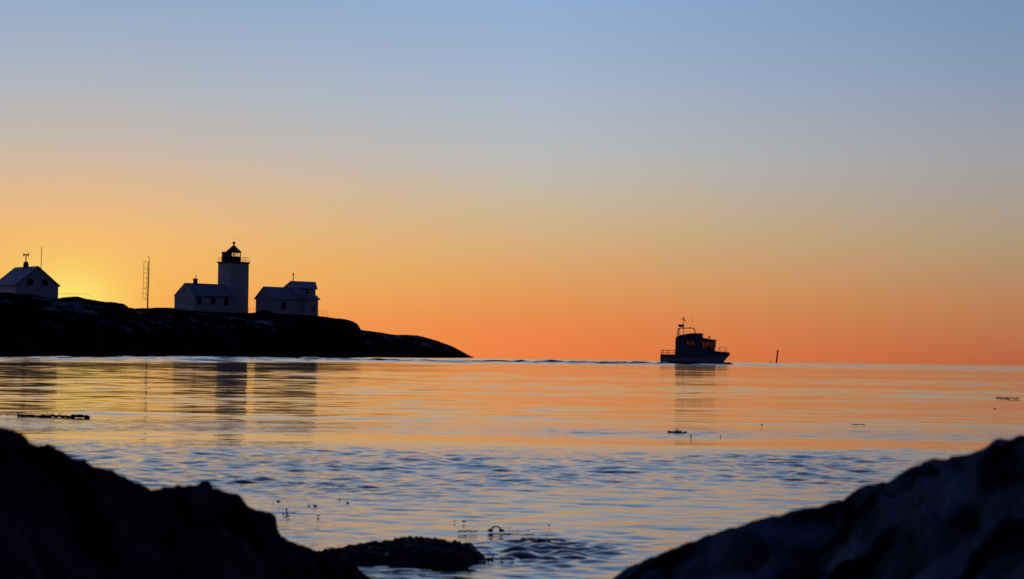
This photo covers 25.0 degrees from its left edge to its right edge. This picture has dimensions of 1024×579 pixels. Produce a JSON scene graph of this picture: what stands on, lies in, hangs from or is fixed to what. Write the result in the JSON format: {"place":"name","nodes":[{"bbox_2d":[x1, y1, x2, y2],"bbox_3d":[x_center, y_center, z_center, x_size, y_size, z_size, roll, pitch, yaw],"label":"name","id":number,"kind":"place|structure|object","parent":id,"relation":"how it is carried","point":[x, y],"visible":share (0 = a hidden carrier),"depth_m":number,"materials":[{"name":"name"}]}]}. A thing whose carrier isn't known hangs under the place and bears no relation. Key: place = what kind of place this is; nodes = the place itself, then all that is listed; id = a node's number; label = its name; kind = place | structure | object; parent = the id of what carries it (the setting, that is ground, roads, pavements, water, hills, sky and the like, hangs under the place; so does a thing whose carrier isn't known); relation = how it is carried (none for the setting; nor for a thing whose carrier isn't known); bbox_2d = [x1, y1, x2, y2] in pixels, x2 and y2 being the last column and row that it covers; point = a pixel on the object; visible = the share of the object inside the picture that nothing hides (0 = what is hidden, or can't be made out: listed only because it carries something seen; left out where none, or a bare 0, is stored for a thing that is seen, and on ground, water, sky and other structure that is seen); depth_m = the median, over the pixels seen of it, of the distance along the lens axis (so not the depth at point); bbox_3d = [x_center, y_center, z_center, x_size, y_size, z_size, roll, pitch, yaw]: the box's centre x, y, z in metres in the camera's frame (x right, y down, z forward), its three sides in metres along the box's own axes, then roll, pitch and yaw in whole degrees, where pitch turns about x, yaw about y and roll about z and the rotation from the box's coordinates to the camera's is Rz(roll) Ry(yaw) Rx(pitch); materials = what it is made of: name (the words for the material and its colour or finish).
{"place":"outdoors","nodes":[
{"label":"outdoors","id":0,"kind":"place"},
{"bbox_2d":[0,292,368,357],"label":"headland","id":1,"kind":"structure","parent":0,"point":[36,325],"depth_m":344.54,"materials":[{"name":"black stone"}]},
{"bbox_2d":[0,253,60,298],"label":"house","id":2,"kind":"structure","parent":1,"relation":"on","point":[32,280],"depth_m":406.71,"materials":[{"name":"stone"}]},
{"bbox_2d":[27,279,33,284],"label":"window","id":3,"kind":"structure","parent":2,"relation":"in","point":[29,281],"depth_m":405.39,"materials":[{"name":"black glass"}]},
{"bbox_2d":[42,279,47,285],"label":"window","id":4,"kind":"structure","parent":2,"relation":"in","point":[44,282],"depth_m":406.87,"materials":[{"name":"black glass"}]},
{"bbox_2d":[142,256,172,307],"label":"antenna mast","id":5,"kind":"object","parent":1,"relation":"on","point":[147,292],"visible":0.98,"depth_m":436.12,"materials":[{"name":"metal"}]},
{"bbox_2d":[174,242,249,312],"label":"lighthouse","id":6,"kind":"object","parent":1,"relation":"on","point":[228,293],"visible":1,"depth_m":480.01,"materials":[{"name":"white paint"}]},
{"bbox_2d":[254,273,319,316],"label":"outbuilding","id":7,"kind":"structure","parent":1,"relation":"on","point":[297,297],"depth_m":484.53,"materials":[{"name":"stone"}]},
{"bbox_2d":[281,302,285,308],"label":"window","id":8,"kind":"structure","parent":7,"relation":"in","point":[283,306],"depth_m":482.23,"materials":[{"name":"black glass"}]},
{"bbox_2d":[361,330,473,357],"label":"headland point","id":9,"kind":"structure","parent":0,"point":[379,344],"depth_m":882.46,"materials":[{"name":"black stone"}]},
{"bbox_2d":[0,356,1023,578],"bbox_3d":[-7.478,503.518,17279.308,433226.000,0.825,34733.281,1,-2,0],"label":"sea","id":10,"kind":"structure","parent":0,"point":[598,468],"depth_m":21.64,"materials":[{"name":"blue liquid"}]},
{"bbox_2d":[17,412,89,417],"bbox_3d":[-5.162,1.409,25.945,0.844,0.076,0.177,1,-2,0],"label":"floating weed","id":11,"kind":"object","parent":10,"relation":"on","point":[72,416],"visible":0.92,"depth_m":25.92,"materials":[{"name":"black plant"}]},
{"bbox_2d":[0,426,370,578],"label":"shore rock","id":12,"kind":"object","parent":10,"relation":"in","point":[63,515],"visible":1,"depth_m":3.79,"materials":[{"name":"black stone"}]},
{"bbox_2d":[317,536,490,565],"bbox_3d":[-0.558,1.812,8.301,0.980,1.815,1.500,1,-2,0],"label":"weedy rock","id":13,"kind":"object","parent":10,"relation":"in","point":[411,550],"visible":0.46,"depth_m":8.43,"materials":[{"name":"stone"}]},
{"bbox_2d":[488,526,504,531],"bbox_3d":[-0.069,1.031,9.948,0.074,0.027,0.020,1,-2,0],"label":"looped stalk","id":14,"kind":"object","parent":10,"relation":"on","point":[500,530],"visible":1,"depth_m":9.95,"materials":[{"name":"black plant"}]},
{"bbox_2d":[481,556,513,559],"bbox_3d":[-0.078,0.993,8.548,0.175,0.019,0.041,1,-2,0],"label":"floating weed","id":15,"kind":"object","parent":10,"relation":"on","point":[492,558],"visible":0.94,"depth_m":8.54,"materials":[{"name":"black plant"}]},
{"bbox_2d":[489,533,534,535],"bbox_3d":[0.000,1.030,9.739,0.190,0.014,0.035,1,-2,0],"label":"floating weed","id":16,"kind":"object","parent":10,"relation":"on","point":[510,534],"visible":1,"depth_m":9.73,"materials":[{"name":"black plant"}]},
{"bbox_2d":[520,537,564,540],"bbox_3d":[0.125,1.023,9.466,0.186,0.019,0.046,1,-2,0],"label":"floating weed","id":17,"kind":"object","parent":10,"relation":"on","point":[524,539],"visible":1,"depth_m":9.46,"materials":[{"name":"black plant"}]},
{"bbox_2d":[667,429,686,432],"bbox_3d":[1.685,1.446,23.575,0.200,0.059,0.096,1,-2,0],"label":"floating weed","id":18,"kind":"object","parent":10,"relation":"on","point":[679,431],"visible":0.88,"depth_m":23.55,"materials":[{"name":"black plant"}]},
{"bbox_2d":[660,317,729,362],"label":"motor boat","id":19,"kind":"object","parent":10,"relation":"on","point":[694,347],"visible":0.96,"depth_m":350.68,"materials":[{"name":"paint"}]},
{"bbox_2d":[613,435,1023,578],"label":"shore rock","id":20,"kind":"object","parent":10,"relation":"in","point":[958,517],"visible":1,"depth_m":3.47,"materials":[{"name":"stone"}]},
{"bbox_2d":[0,0,1023,363],"label":"sky","id":21,"kind":"structure","parent":0,"point":[803,180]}
]}

